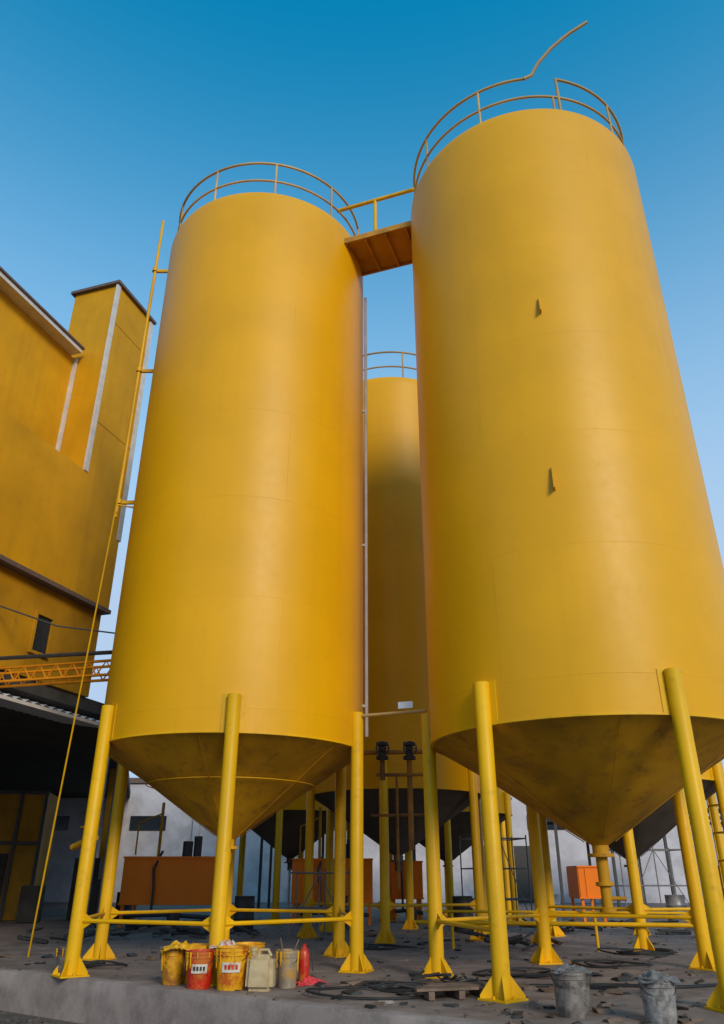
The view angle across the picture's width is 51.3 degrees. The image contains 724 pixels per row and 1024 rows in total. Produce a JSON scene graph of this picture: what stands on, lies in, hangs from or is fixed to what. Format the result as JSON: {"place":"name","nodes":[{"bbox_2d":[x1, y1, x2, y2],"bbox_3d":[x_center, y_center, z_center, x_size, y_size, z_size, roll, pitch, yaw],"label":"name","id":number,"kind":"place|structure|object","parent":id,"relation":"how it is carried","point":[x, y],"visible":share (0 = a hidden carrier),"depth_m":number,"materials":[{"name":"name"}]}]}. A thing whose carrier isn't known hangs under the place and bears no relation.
{"place":"outdoors","nodes":[
{"label":"outdoors","id":0,"kind":"place"},
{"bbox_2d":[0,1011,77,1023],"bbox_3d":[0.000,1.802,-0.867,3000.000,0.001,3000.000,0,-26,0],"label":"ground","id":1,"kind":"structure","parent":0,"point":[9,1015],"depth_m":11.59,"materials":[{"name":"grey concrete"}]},
{"bbox_2d":[0,1012,80,1023],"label":"gravel debris","id":2,"kind":"object","parent":1,"relation":"on","point":[31,1020],"visible":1,"depth_m":11.40,"materials":[{"name":"grey gravel"}]},
{"bbox_2d":[0,968,507,1023],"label":"edge beam","id":3,"kind":"structure","parent":1,"relation":"on","point":[86,1000],"depth_m":10.59,"materials":[{"name":"concrete"}]},
{"bbox_2d":[0,408,121,608],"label":"wall block","id":4,"kind":"structure","parent":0,"point":[57,508],"depth_m":21.18,"materials":[{"name":"yellow paint"}]},
{"bbox_2d":[0,290,73,447],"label":"wall block","id":5,"kind":"structure","parent":4,"relation":"on","point":[36,362],"depth_m":22.84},
{"bbox_2d":[0,271,81,354],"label":"eave","id":6,"kind":"object","parent":5,"relation":"on","point":[22,301],"visible":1,"depth_m":23.07,"materials":[{"name":"white metal"}]},
{"bbox_2d":[0,266,84,349],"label":"roof sheet","id":7,"kind":"object","parent":6,"relation":"on","point":[28,295],"visible":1,"depth_m":22.96,"materials":[{"name":"grey metal"}]},
{"bbox_2d":[60,286,149,497],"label":"tower","id":8,"kind":"structure","parent":4,"relation":"on","point":[89,322],"depth_m":24.92,"materials":[{"name":"yellow paint"}]},
{"bbox_2d":[55,358,77,451],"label":"corner trim","id":9,"kind":"structure","parent":8,"relation":"attached to","point":[66,404],"depth_m":24.15,"materials":[{"name":"white metal"}]},
{"bbox_2d":[83,284,120,471],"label":"corner trim","id":10,"kind":"structure","parent":8,"relation":"attached to","point":[86,464],"depth_m":24.20,"materials":[{"name":"white metal"}]},
{"bbox_2d":[71,280,156,324],"bbox_3d":[-8.884,-7.315,27.125,1.971,0.110,2.341,-8,-27,16],"label":"tower coping","id":11,"kind":"object","parent":8,"relation":"on","point":[111,284],"visible":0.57,"depth_m":26.26,"materials":[{"name":"grey metal"}]},
{"bbox_2d":[97,323,144,448],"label":"cladding joints","id":12,"kind":"object","parent":8,"relation":"attached to","point":[97,421],"visible":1,"depth_m":25.08,"materials":[{"name":"metal"}]},
{"bbox_2d":[116,321,153,541],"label":"corner trim","id":13,"kind":"structure","parent":8,"relation":"attached to","point":[133,442],"depth_m":25.62,"materials":[{"name":"white metal"}]},
{"bbox_2d":[0,670,130,797],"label":"hall ceiling","id":14,"kind":"structure","parent":0,"point":[33,751],"depth_m":28.00,"materials":[{"name":"black metal"}]},
{"bbox_2d":[99,769,115,878],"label":"hall columns","id":15,"kind":"structure","parent":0,"point":[107,814],"depth_m":32.93,"materials":[{"name":"metal"}]},
{"bbox_2d":[114,892,132,919],"bbox_3d":[-8.500,14.084,26.959,0.610,0.900,0.610,0,-26,0],"label":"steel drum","id":16,"kind":"object","parent":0,"point":[127,907],"visible":0.2,"depth_m":26.74,"materials":[{"name":"black metal"}]},
{"bbox_2d":[0,902,723,1023],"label":"ground","id":17,"kind":"structure","parent":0,"point":[55,921],"depth_m":14.55,"materials":[{"name":"concrete"}]},
{"bbox_2d":[0,790,49,920],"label":"frame","id":18,"kind":"object","parent":17,"relation":"on","point":[13,842],"visible":0.89,"depth_m":27.70,"materials":[{"name":"metal"}]},
{"bbox_2d":[0,793,58,919],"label":"walls","id":19,"kind":"structure","parent":17,"relation":"on","point":[28,831],"depth_m":27.93,"materials":[{"name":"yellow paint"}]},
{"bbox_2d":[0,854,7,895],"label":"door","id":20,"kind":"structure","parent":19,"relation":"attached to","point":[3,859],"depth_m":27.21,"materials":[{"name":"metal"}]},
{"bbox_2d":[0,605,114,687],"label":"truss gantry","id":21,"kind":"object","parent":17,"relation":"on","point":[65,670],"visible":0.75,"depth_m":18.08,"materials":[{"name":"yellow metal"}]},
{"bbox_2d":[15,858,101,922],"bbox_3d":[-10.175,13.311,26.666,3.056,2.000,3.166,0,-26,0],"label":"storage cabinet","id":22,"kind":"object","parent":17,"relation":"on","point":[27,903],"visible":0.63,"depth_m":25.52,"materials":[{"name":"metal"}]},
{"bbox_2d":[56,946,82,973],"bbox_3d":[-4.760,7.261,12.205,0.414,0.400,0.406,0,-26,0],"label":"paint bucket","id":23,"kind":"object","parent":17,"relation":"on","point":[60,952],"visible":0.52,"depth_m":12.09,"materials":[{"name":"metal"}]},
{"bbox_2d":[27,501,132,956],"bbox_3d":[-5.884,4.360,16.111,0.528,9.024,2.616,13,-29,-25],"label":"thin pole","id":24,"kind":"object","parent":17,"relation":"on","point":[117,504],"visible":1,"depth_m":15.81,"materials":[{"name":"yellow metal"}]},
{"bbox_2d":[83,960,127,967],"bbox_3d":[-4.603,7.939,13.244,0.974,0.072,0.710,0,-26,0],"label":"loose cable","id":25,"kind":"object","parent":17,"relation":"on","point":[92,963],"visible":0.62,"depth_m":13.16,"materials":[{"name":"black rubber"}]},
{"bbox_2d":[117,803,214,927],"bbox_3d":[-5.950,11.186,24.026,3.040,3.580,2.200,0,-26,0],"label":"orange metal container","id":26,"kind":"object","parent":17,"relation":"on","point":[186,878],"visible":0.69,"depth_m":23.36,"materials":[{"name":"metal"}]},
{"bbox_2d":[160,948,184,984],"bbox_3d":[-2.834,6.759,11.232,0.376,0.460,0.360,0,-26,0],"label":"paint bucket","id":27,"kind":"object","parent":17,"relation":"on","point":[172,965],"visible":0.94,"depth_m":11.12,"materials":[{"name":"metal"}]},
{"bbox_2d":[163,940,198,950],"bbox_3d":[-2.706,6.476,11.282,0.639,0.127,0.460,0,-26,0],"label":"paint rag","id":28,"kind":"object","parent":27,"relation":"on","point":[176,944],"visible":0.95,"depth_m":11.18,"materials":[{"name":"yellow fabric"}]},
{"bbox_2d":[183,943,208,983],"bbox_3d":[-2.474,6.803,11.368,0.437,0.500,0.429,0,-26,0],"label":"paint bucket","id":29,"kind":"object","parent":17,"relation":"on","point":[203,945],"visible":0.23,"depth_m":11.30,"materials":[{"name":"yellow plastic"}]},
{"bbox_2d":[186,949,215,989],"bbox_3d":[-2.327,6.556,10.821,0.431,0.470,0.418,0,-26,0],"label":"paint bucket","id":30,"kind":"object","parent":17,"relation":"on","point":[199,965],"visible":1,"depth_m":10.71,"materials":[{"name":"red plastic"}]},
{"bbox_2d":[51,162,373,986],"bbox_3d":[-2.550,0.217,17.230,5.513,17.449,5.768,0,-26,0],"label":"steel silo","id":31,"kind":"object","parent":17,"relation":"on","point":[231,710],"visible":0.96,"depth_m":14.72,"materials":[{"name":"yellow paint"}]},
{"bbox_2d":[70,826,98,850],"bbox_3d":[-4.960,5.816,13.437,0.766,0.391,0.238,-18,-31,32],"label":"leg gate valve","id":32,"kind":"object","parent":31,"relation":"attached to","point":[75,846],"visible":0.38,"depth_m":13.47,"materials":[{"name":"paint"}]},
{"bbox_2d":[114,220,167,520],"bbox_3d":[-5.394,-3.991,19.264,0.697,9.200,0.289,0,-26,0],"label":"vent standpipe","id":33,"kind":"object","parent":31,"relation":"attached to","point":[139,370],"visible":0.94,"depth_m":18.92,"materials":[{"name":"yellow metal"}]},
{"bbox_2d":[362,297,367,736],"bbox_3d":[0.037,-0.574,17.256,0.175,11.100,0.070,0,-26,0],"label":"overflow pipe","id":34,"kind":"object","parent":31,"relation":"attached to","point":[365,546],"visible":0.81,"depth_m":16.89,"materials":[{"name":"grey metal"}]},
{"bbox_2d":[337,187,413,275],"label":"walkway bridge","id":35,"kind":"structure","parent":31,"relation":"attached to","point":[376,250],"depth_m":19.11,"materials":[{"name":"yellow paint"}]},
{"bbox_2d":[361,701,426,888],"bbox_3d":[0.512,5.609,14.688,1.664,3.130,3.443,-2,-26,5],"label":"pipe manifold","id":36,"kind":"object","parent":31,"relation":"attached to","point":[382,752],"visible":0.93,"depth_m":15.45,"materials":[{"name":"paint"}]},
{"bbox_2d":[215,945,249,990],"bbox_3d":[-1.860,6.501,10.763,0.488,0.520,0.482,0,-26,0],"label":"paint bucket","id":37,"kind":"object","parent":17,"relation":"on","point":[231,962],"visible":1,"depth_m":10.62,"materials":[{"name":"yellow plastic"}]},
{"bbox_2d":[209,940,235,948],"bbox_3d":[-2.041,6.441,11.275,0.444,0.124,0.416,0,-26,0],"label":"paint rag","id":38,"kind":"object","parent":37,"relation":"on","point":[226,942],"visible":0.73,"depth_m":11.18,"materials":[{"name":"white fabric"}]},
{"bbox_2d":[233,896,254,931],"bbox_3d":[-3.400,11.569,21.733,0.610,0.900,0.610,0,-26,0],"label":"steel drum","id":39,"kind":"object","parent":17,"relation":"on","point":[245,902],"visible":0.84,"depth_m":21.57,"materials":[{"name":"black metal"}]},
{"bbox_2d":[235,942,264,984],"bbox_3d":[-1.720,6.772,11.328,0.520,0.520,0.512,0,-26,0],"label":"paint bucket","id":40,"kind":"object","parent":17,"relation":"on","point":[259,945],"visible":0.3,"depth_m":11.27,"materials":[{"name":"yellow plastic"}]},
{"bbox_2d":[245,947,274,991],"bbox_3d":[-1.420,6.423,10.614,0.396,0.530,0.255,-4,-26,8],"label":"jerrycan","id":41,"kind":"object","parent":17,"relation":"on","point":[260,973],"visible":1,"depth_m":10.51,"materials":[{"name":"plastic"}]},
{"bbox_2d":[276,949,299,988],"bbox_3d":[-1.083,6.593,10.898,0.354,0.470,0.332,0,-26,0],"label":"paint bucket","id":42,"kind":"object","parent":17,"relation":"on","point":[287,961],"visible":1,"depth_m":10.81,"materials":[{"name":"metal"}]},
{"bbox_2d":[280,938,298,949],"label":"stirring sticks","id":43,"kind":"object","parent":42,"relation":"in","point":[282,945],"visible":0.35,"depth_m":11.06,"materials":[{"name":"grey wood"}]},
{"bbox_2d":[231,791,349,924],"bbox_3d":[-2.600,8.444,29.229,4.907,13.029,5.220,0,-26,0],"label":"steel silo","id":44,"kind":"object","parent":17,"relation":"on","point":[279,832],"visible":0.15,"depth_m":26.44,"materials":[{"name":"yellow paint"}]},
{"bbox_2d":[298,938,312,981],"bbox_3d":[-0.858,6.796,11.448,0.159,0.583,0.246,14,-29,-27],"label":"fire extinguisher","id":45,"kind":"object","parent":17,"relation":"on","point":[304,955],"visible":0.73,"depth_m":11.41,"materials":[{"name":"metal"}]},
{"bbox_2d":[296,976,327,985],"bbox_3d":[-0.739,6.871,11.067,0.517,0.109,0.238,11,-28,-21],"label":"red rag","id":46,"kind":"object","parent":17,"relation":"on","point":[309,980],"visible":0.79,"depth_m":11.01,"materials":[{"name":"fabric"}]},
{"bbox_2d":[287,868,349,941],"bbox_3d":[-1.000,9.823,18.911,1.544,1.600,1.040,-2,-26,5],"label":"scaffold frame","id":47,"kind":"object","parent":17,"relation":"on","point":[319,873],"visible":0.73,"depth_m":18.67,"materials":[{"name":"metal"}]},
{"bbox_2d":[290,807,372,924],"bbox_3d":[-0.975,11.850,25.371,2.690,3.550,2.200,0,-26,0],"label":"orange metal container","id":48,"kind":"object","parent":17,"relation":"on","point":[318,863],"visible":0.51,"depth_m":24.75,"materials":[{"name":"metal"}]},
{"bbox_2d":[38,931,629,1006],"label":"litter scraps","id":49,"kind":"object","parent":17,"relation":"on","point":[390,1002],"visible":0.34,"depth_m":9.43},
{"bbox_2d":[333,895,347,929],"bbox_3d":[-0.700,11.829,22.273,0.610,0.900,0.610,0,-26,0],"label":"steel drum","id":50,"kind":"object","parent":17,"relation":"on","point":[346,901],"visible":0.14,"depth_m":22.22,"materials":[{"name":"black metal"}]},
{"bbox_2d":[0,928,703,1023],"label":"timber scraps","id":51,"kind":"object","parent":17,"relation":"on","point":[614,991],"visible":0.7,"depth_m":10.18,"materials":[{"name":"brown wood"}]},
{"bbox_2d":[17,918,690,988],"bbox_3d":[0.805,9.457,16.691,18.138,0.347,14.485,0,-26,0],"label":"scrap metal heap","id":52,"kind":"object","parent":17,"relation":"on","point":[200,933],"visible":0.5,"depth_m":18.91,"materials":[{"name":"metal"}]},
{"bbox_2d":[8,927,707,1023],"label":"dark scraps","id":53,"kind":"object","parent":17,"relation":"on","point":[625,978],"visible":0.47,"depth_m":10.24,"materials":[{"name":"metal"}]},
{"bbox_2d":[10,917,707,1022],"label":"rubble debris","id":54,"kind":"object","parent":17,"relation":"on","point":[430,980],"visible":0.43,"depth_m":13.00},
{"bbox_2d":[305,983,435,999],"bbox_3d":[0.112,6.487,10.227,1.764,0.072,1.250,0,-26,0],"label":"loose cable","id":55,"kind":"object","parent":17,"relation":"on","point":[307,990],"visible":0.68,"depth_m":9.82,"materials":[{"name":"black rubber"}]},
{"bbox_2d":[44,783,723,902],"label":"wall","id":56,"kind":"structure","parent":17,"relation":"on","point":[143,800],"depth_m":44.71,"materials":[{"name":"white paint"}]},
{"bbox_2d":[130,778,145,782],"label":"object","id":57,"kind":"structure","parent":56,"relation":"on","point":[136,780],"depth_m":46.82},
{"bbox_2d":[96,797,504,902],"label":"pilasters","id":58,"kind":"object","parent":56,"relation":"attached to","point":[196,829],"visible":0.05,"depth_m":45.39,"materials":[{"name":"paint"}]},
{"bbox_2d":[55,816,564,829],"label":"windows","id":59,"kind":"structure","parent":56,"relation":"attached to","point":[62,822],"depth_m":45.84,"materials":[{"name":"black glass"}]},
{"bbox_2d":[484,846,533,902],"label":"doors","id":60,"kind":"structure","parent":56,"relation":"attached to","point":[520,858],"depth_m":43.89,"materials":[{"name":"metal"}]},
{"bbox_2d":[363,943,417,949],"bbox_3d":[0.491,9.507,16.503,1.415,0.072,1.016,-19,-31,34],"label":"loose cable","id":61,"kind":"object","parent":17,"relation":"on","point":[392,947],"visible":0.87,"depth_m":16.29,"materials":[{"name":"black rubber"}]},
{"bbox_2d":[296,351,488,943],"bbox_3d":[1.000,3.447,23.977,5.420,17.479,5.595,0,-26,0],"label":"steel silo","id":62,"kind":"object","parent":17,"relation":"on","point":[397,655],"visible":0.45,"depth_m":21.13,"materials":[{"name":"yellow paint"}]},
{"bbox_2d":[365,981,422,992],"bbox_3d":[0.613,6.681,10.631,1.161,0.072,0.887,-16,-30,29],"label":"loose cable","id":63,"kind":"object","parent":17,"relation":"on","point":[389,990],"visible":0.43,"depth_m":10.49,"materials":[{"name":"black rubber"}]},
{"bbox_2d":[389,846,423,922],"bbox_3d":[1.550,12.523,26.712,1.140,3.500,2.200,0,-26,0],"label":"orange metal container","id":64,"kind":"object","parent":17,"relation":"on","point":[396,893],"visible":0.43,"depth_m":26.00,"materials":[{"name":"metal"}]},
{"bbox_2d":[378,787,522,920],"bbox_3d":[3.200,6.941,31.063,5.270,17.329,5.619,0,-26,0],"label":"steel silo","id":65,"kind":"object","parent":17,"relation":"on","point":[453,829],"visible":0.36,"depth_m":27.27,"materials":[{"name":"yellow paint"}]},
{"bbox_2d":[414,981,486,1000],"bbox_3d":[1.190,6.335,9.986,1.144,0.125,0.600,6,-26,-13],"label":"wooden pallet","id":66,"kind":"object","parent":17,"relation":"on","point":[452,989],"visible":0.95,"depth_m":9.88,"materials":[{"name":"brown wood"}]},
{"bbox_2d":[452,896,473,931],"bbox_3d":[2.900,11.526,21.643,0.610,0.900,0.610,0,-26,0],"label":"steel drum","id":67,"kind":"object","parent":17,"relation":"on","point":[461,899],"visible":0.46,"depth_m":21.50,"materials":[{"name":"black metal"}]},
{"bbox_2d":[440,978,488,982],"bbox_3d":[1.567,6.898,11.083,0.829,0.072,0.612,-12,-28,23],"label":"loose cable","id":68,"kind":"object","parent":17,"relation":"on","point":[463,980],"visible":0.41,"depth_m":11.15,"materials":[{"name":"black rubber"}]},
{"bbox_2d":[459,835,533,920],"bbox_3d":[4.200,11.627,23.814,1.843,2.600,1.242,5,-26,-10],"label":"scaffold frame","id":69,"kind":"object","parent":17,"relation":"on","point":[516,899],"visible":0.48,"depth_m":23.85,"materials":[{"name":"metal"}]},
{"bbox_2d":[341,981,717,989],"bbox_3d":[2.742,6.735,10.721,6.122,0.044,0.573,-1,-26,3],"label":"hose","id":70,"kind":"object","parent":17,"relation":"on","point":[602,986],"visible":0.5,"depth_m":10.76,"materials":[{"name":"black rubber"}]},
{"bbox_2d":[472,967,599,977],"bbox_3d":[2.780,7.383,12.090,2.001,0.072,0.984,0,-26,0],"label":"loose cable","id":71,"kind":"object","parent":17,"relation":"on","point":[532,975],"visible":0.66,"depth_m":11.91,"materials":[{"name":"black rubber"}]},
{"bbox_2d":[554,894,561,921],"bbox_3d":[6.000,12.610,23.895,0.610,0.900,0.610,0,-26,0],"label":"steel drum","id":72,"kind":"object","parent":17,"relation":"on","point":[556,899],"visible":0.2,"depth_m":23.76,"materials":[{"name":"grey metal"}]},
{"bbox_2d":[415,910,707,950],"bbox_3d":[6.481,9.101,16.386,10.532,0.710,1.336,-5,-26,11],"label":"header pipe","id":73,"kind":"object","parent":17,"relation":"on","point":[595,924],"visible":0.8,"depth_m":16.42,"materials":[{"name":"yellow metal"}]},
{"bbox_2d":[411,21,723,1012],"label":"steel silo","id":74,"kind":"object","parent":17,"relation":"on","point":[575,601],"visible":0.98,"depth_m":12.48,"materials":[{"name":"yellow paint"}]},
{"bbox_2d":[550,968,590,1018],"bbox_3d":[2.420,5.544,8.707,0.466,0.460,0.452,0,-26,0],"label":"metal pail","id":75,"kind":"object","parent":17,"relation":"on","point":[572,995],"visible":0.91,"depth_m":8.57,"materials":[{"name":"metal"}]},
{"bbox_2d":[546,963,592,973],"bbox_3d":[2.426,5.324,8.815,0.509,0.083,0.484,0,-26,0],"label":"grey rag","id":76,"kind":"object","parent":75,"relation":"on","point":[564,967],"visible":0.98,"depth_m":8.74,"materials":[{"name":"fabric"}]},
{"bbox_2d":[566,866,606,921],"bbox_3d":[8.050,13.649,27.035,0.940,1.750,1.640,0,-26,0],"label":"orange metal container","id":77,"kind":"object","parent":17,"relation":"on","point":[582,881],"visible":0.72,"depth_m":26.59,"materials":[{"name":"metal"}]},
{"bbox_2d":[571,959,652,967],"bbox_3d":[4.418,7.976,13.321,1.383,0.072,1.004,0,-26,0],"label":"loose cable","id":78,"kind":"object","parent":17,"relation":"on","point":[585,961],"visible":0.98,"depth_m":13.42,"materials":[{"name":"black rubber"}]},
{"bbox_2d":[527,761,723,951],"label":"steel silo","id":79,"kind":"object","parent":17,"relation":"on","point":[641,838],"visible":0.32,"depth_m":18.13,"materials":[{"name":"yellow paint"}]},
{"bbox_2d":[597,948,677,956],"bbox_3d":[5.655,9.025,15.501,1.346,0.072,1.526,23,-34,-39],"label":"loose cable","id":80,"kind":"object","parent":17,"relation":"on","point":[662,952],"visible":1,"depth_m":15.22,"materials":[{"name":"black rubber"}]},
{"bbox_2d":[609,847,689,920],"bbox_3d":[10.600,13.669,27.825,2.644,2.400,1.440,2,-26,-5],"label":"scaffold frame","id":81,"kind":"object","parent":17,"relation":"on","point":[653,851],"visible":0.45,"depth_m":27.42,"materials":[{"name":"metal"}]},
{"bbox_2d":[637,977,677,1023],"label":"metal pail","id":82,"kind":"object","parent":17,"relation":"on","point":[659,1000],"visible":0.86,"depth_m":8.21,"materials":[{"name":"metal"}]},
{"bbox_2d":[633,969,681,983],"bbox_3d":[3.275,5.177,8.441,0.483,0.124,0.433,0,-26,0],"label":"grey rag","id":83,"kind":"object","parent":82,"relation":"on","point":[652,974],"visible":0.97,"depth_m":8.35,"materials":[{"name":"fabric"}]},
{"bbox_2d":[664,895,689,928],"bbox_3d":[9.600,12.176,22.994,0.610,0.900,0.610,0,-26,0],"label":"steel drum","id":84,"kind":"object","parent":17,"relation":"on","point":[674,901],"visible":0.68,"depth_m":22.88,"materials":[{"name":"grey metal"}]},
{"bbox_2d":[706,799,723,892],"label":"scaffold frame","id":85,"kind":"object","parent":17,"relation":"on","point":[713,832],"visible":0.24,"depth_m":18.52,"materials":[{"name":"yellow paint"}]},
{"bbox_2d":[0,0,723,777],"label":"sky","id":86,"kind":"structure","parent":0,"point":[112,112],"materials":[{"name":"blue"}]},
{"bbox_2d":[257,797,511,908],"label":"open steel shed","id":87,"kind":"structure","parent":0,"point":[270,873],"depth_m":33.82,"materials":[{"name":"grey metal"}]},
{"bbox_2d":[547,808,721,910],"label":"open steel shed","id":88,"kind":"structure","parent":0,"point":[613,865],"depth_m":34.48,"materials":[{"name":"grey metal"}]},
{"bbox_2d":[718,825,723,897],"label":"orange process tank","id":89,"kind":"object","parent":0,"point":[720,878],"depth_m":21.88,"materials":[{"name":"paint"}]},
{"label":"hall","id":90,"kind":"object","parent":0,"visible":0},
{"bbox_2d":[0,691,99,727],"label":"corrugated canopy","id":91,"kind":"object","parent":90,"relation":"attached to","point":[15,703],"visible":0.81,"depth_m":19.66,"materials":[{"name":"grey metal"}]},
{"bbox_2d":[0,565,100,696],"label":"wall block","id":92,"kind":"structure","parent":90,"relation":"on","point":[22,594],"depth_m":20.54,"materials":[{"name":"yellow paint"}]},
{"bbox_2d":[27,610,55,658],"bbox_3d":[-8.667,3.308,20.340,0.160,1.140,0.760,-8,-27,16],"label":"window frame","id":93,"kind":"object","parent":92,"relation":"attached to","point":[37,613],"visible":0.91,"depth_m":20.23,"materials":[{"name":"yellow metal"}]},
{"bbox_2d":[32,615,51,653],"bbox_3d":[-8.698,3.312,20.348,0.095,0.980,0.600,-8,-27,16],"label":"window glass","id":94,"kind":"object","parent":93,"relation":"in","point":[42,631],"visible":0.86,"depth_m":20.36,"materials":[{"name":"black glass"}]},
{"bbox_2d":[0,554,110,614],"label":"string course","id":95,"kind":"object","parent":92,"relation":"on","point":[16,567],"visible":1,"depth_m":20.68,"materials":[{"name":"metal"}]},
{"bbox_2d":[84,757,117,929],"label":"hall drain pipes","id":96,"kind":"object","parent":90,"relation":"attached to","point":[106,840],"visible":0.21,"depth_m":24.81,"materials":[{"name":"grey metal"}]}
]}

